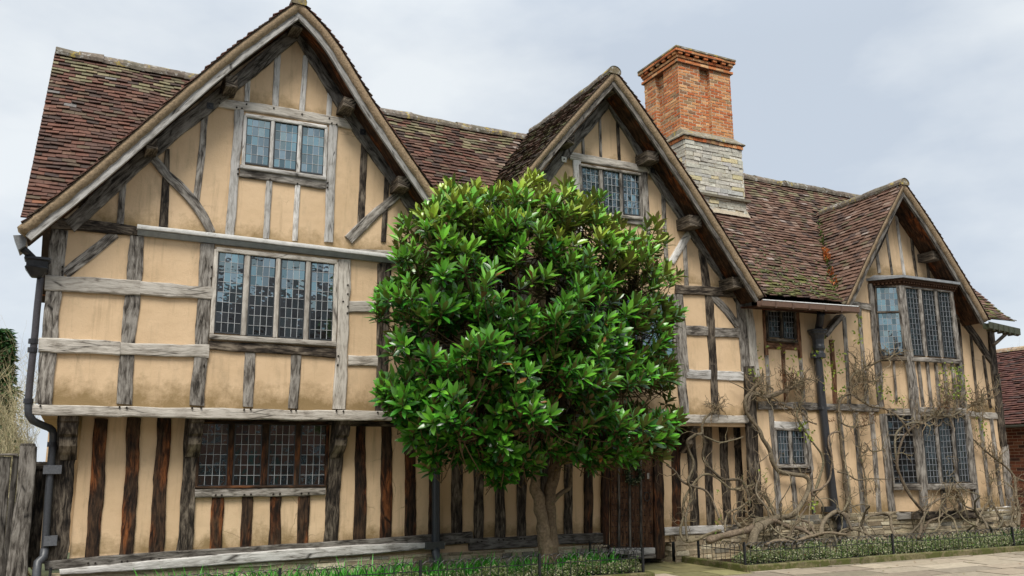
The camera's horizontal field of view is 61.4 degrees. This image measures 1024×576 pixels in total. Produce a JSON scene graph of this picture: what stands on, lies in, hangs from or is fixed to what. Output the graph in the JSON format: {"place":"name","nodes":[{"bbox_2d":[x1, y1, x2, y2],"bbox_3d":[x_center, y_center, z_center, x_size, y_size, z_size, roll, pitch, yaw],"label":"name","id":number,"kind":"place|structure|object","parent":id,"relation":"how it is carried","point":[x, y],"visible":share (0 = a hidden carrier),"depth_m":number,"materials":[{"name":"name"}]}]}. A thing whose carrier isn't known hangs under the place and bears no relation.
{"place":"outdoors","nodes":[
{"label":"outdoors","id":0,"kind":"place"},
{"bbox_2d":[14,504,674,575],"bbox_3d":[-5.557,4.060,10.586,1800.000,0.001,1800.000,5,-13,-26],"label":"ground","id":1,"kind":"structure","parent":0,"point":[44,572],"depth_m":16.75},
{"bbox_2d":[0,328,24,452],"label":"conifer","id":2,"kind":"object","parent":1,"relation":"on","point":[10,352],"visible":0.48,"depth_m":17.61,"materials":[{"name":"green plant"}]},
{"bbox_2d":[0,318,42,575],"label":"bare shrub","id":3,"kind":"object","parent":1,"relation":"on","point":[11,421],"visible":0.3,"depth_m":12.78,"materials":[{"name":"beige plant"}]},
{"bbox_2d":[0,0,1023,461],"label":"sky","id":4,"kind":"structure","parent":0,"point":[859,97],"materials":[{"name":"white"}]},
{"bbox_2d":[632,551,1023,575],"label":"pavement","id":5,"kind":"structure","parent":0,"point":[1002,564],"depth_m":14.05,"materials":[{"name":"grey concrete"}]},
{"bbox_2d":[6,443,36,575],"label":"gate post","id":6,"kind":"object","parent":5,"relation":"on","point":[17,563],"visible":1,"depth_m":10.81,"materials":[{"name":"grey wood"}]},
{"bbox_2d":[0,453,18,575],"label":"board fence","id":7,"kind":"object","parent":6,"relation":"attached to","point":[5,465],"visible":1,"depth_m":10.82,"materials":[{"name":"grey wood"}]},
{"bbox_2d":[593,545,1023,575],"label":"kerb","id":8,"kind":"structure","parent":5,"relation":"on","point":[818,563],"depth_m":14.74,"materials":[{"name":"grey stone"}]},
{"bbox_2d":[48,541,644,575],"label":"hooped railing","id":9,"kind":"object","parent":8,"relation":"on","point":[280,572],"visible":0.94,"depth_m":12.02,"materials":[{"name":"black metal"}]},
{"bbox_2d":[697,527,1023,564],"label":"hooped railing","id":10,"kind":"object","parent":8,"relation":"on","point":[851,544],"visible":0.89,"depth_m":15.01,"materials":[{"name":"black metal"}]},
{"bbox_2d":[996,346,1023,528],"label":"brick house","id":11,"kind":"structure","parent":5,"relation":"on","point":[1010,361],"depth_m":21.06,"materials":[{"name":"brick"}]},
{"bbox_2d":[717,543,1021,563],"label":"garden soil","id":12,"kind":"structure","parent":0,"point":[729,560],"depth_m":15.17,"materials":[{"name":"brown soil"}]},
{"bbox_2d":[656,314,1023,552],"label":"wisteria","id":13,"kind":"object","parent":12,"relation":"on","point":[754,530],"visible":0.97,"depth_m":16.40,"materials":[{"name":"brown plant"}]},
{"bbox_2d":[731,528,1023,563],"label":"variegated hedge","id":14,"kind":"object","parent":12,"relation":"on","point":[787,554],"visible":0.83,"depth_m":15.41,"materials":[{"name":"green plant"}]},
{"bbox_2d":[737,525,1023,562],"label":"bulb leaves","id":15,"kind":"object","parent":12,"relation":"on","point":[945,536],"visible":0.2,"depth_m":16.32,"materials":[{"name":"green plant"}]},
{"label":"garden soil","id":16,"kind":"structure","parent":0,"visible":0},
{"bbox_2d":[134,548,630,575],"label":"bulb leaves","id":17,"kind":"object","parent":16,"relation":"on","point":[493,562],"visible":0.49,"depth_m":12.24,"materials":[{"name":"green plant"}]},
{"bbox_2d":[275,556,640,575],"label":"variegated hedge","id":18,"kind":"object","parent":16,"relation":"on","point":[611,566],"visible":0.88,"depth_m":12.50,"materials":[{"name":"green plant"}]},
{"bbox_2d":[365,167,689,569],"bbox_3d":[0.542,1.127,12.922,5.692,6.309,2.690,5,-13,-26],"label":"magnolia tree","id":19,"kind":"object","parent":16,"relation":"on","point":[441,416],"visible":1,"depth_m":12.32,"materials":[{"name":"green plant"}]},
{"label":"pavement bed","id":20,"kind":"structure","parent":0,"visible":0},
{"bbox_2d":[13,0,1020,575],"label":"timber framed house","id":21,"kind":"structure","parent":20,"relation":"on","point":[209,266],"depth_m":13.26,"materials":[{"name":"paint"}]},
{"bbox_2d":[28,462,46,567],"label":"side gate","id":22,"kind":"structure","parent":21,"relation":"attached to","point":[36,522],"depth_m":11.21,"materials":[{"name":"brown wood"}]},
{"bbox_2d":[195,421,329,488],"bbox_3d":[-3.563,2.401,12.423,1.860,0.947,0.086,5,-13,-26],"label":"window","id":23,"kind":"structure","parent":21,"relation":"in","point":[233,454],"depth_m":12.43,"materials":[{"name":"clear glass"}]},
{"bbox_2d":[209,247,338,346],"bbox_3d":[-3.406,0.143,12.469,1.797,1.322,0.089,5,-13,-26],"label":"window","id":24,"kind":"structure","parent":21,"relation":"in","point":[250,288],"depth_m":12.46,"materials":[{"name":"clear glass"}]},
{"bbox_2d":[239,113,327,180],"bbox_3d":[-3.405,-2.121,12.946,1.274,0.887,0.086,5,-13,-26],"label":"window","id":25,"kind":"structure","parent":21,"relation":"in","point":[300,147],"depth_m":12.96,"materials":[{"name":"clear glass"}]},
{"bbox_2d":[475,273,515,305],"bbox_3d":[-0.271,0.079,14.084,0.723,0.621,0.063,5,-13,-26],"label":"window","id":26,"kind":"structure","parent":21,"relation":"in","point":[501,286],"depth_m":14.16,"materials":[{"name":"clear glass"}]},
{"bbox_2d":[579,163,642,219],"bbox_3d":[1.783,-1.689,15.494,1.347,0.971,0.086,5,-13,-26],"label":"window","id":27,"kind":"structure","parent":21,"relation":"in","point":[624,187],"depth_m":15.57,"materials":[{"name":"grey glass"}]},
{"bbox_2d":[583,294,678,366],"bbox_3d":[1.967,0.745,15.070,2.282,1.464,0.094,5,-13,-26],"label":"window","id":28,"kind":"structure","parent":21,"relation":"in","point":[674,298],"depth_m":15.32,"materials":[{"name":"grey glass"}]},
{"bbox_2d":[610,455,652,547],"bbox_3d":[2.103,3.630,15.051,0.951,1.769,0.088,5,-13,-26],"label":"door","id":29,"kind":"structure","parent":21,"relation":"in","point":[631,507],"depth_m":14.98,"materials":[{"name":"red wood"}]},
{"bbox_2d":[623,463,644,485],"bbox_3d":[2.137,3.257,15.076,0.441,0.410,0.173,5,-13,-26],"label":"door wreath","id":30,"kind":"object","parent":21,"relation":"attached to","point":[638,480],"depth_m":15.04,"materials":[{"name":"green plant"}]},
{"bbox_2d":[765,310,797,342],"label":"window","id":31,"kind":"structure","parent":21,"relation":"in","point":[786,329],"depth_m":16.74,"materials":[{"name":"grey glass"}]},
{"bbox_2d":[774,428,809,467],"bbox_3d":[5.261,3.017,16.267,0.808,0.743,0.086,5,-13,-26],"label":"window","id":32,"kind":"structure","parent":21,"relation":"in","point":[790,442],"depth_m":16.28,"materials":[{"name":"grey glass"}]},
{"bbox_2d":[821,247,838,285],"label":"fallen leaves","id":33,"kind":"object","parent":21,"relation":"on","point":[825,251],"visible":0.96,"depth_m":18.43,"materials":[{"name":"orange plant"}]},
{"bbox_2d":[866,275,982,546],"bbox_3d":[8.716,2.526,17.856,2.604,5.634,0.632,5,-13,-26],"label":"bay window","id":34,"kind":"structure","parent":21,"relation":"in","point":[916,378],"depth_m":17.60,"materials":[{"name":"paint"}]}
]}

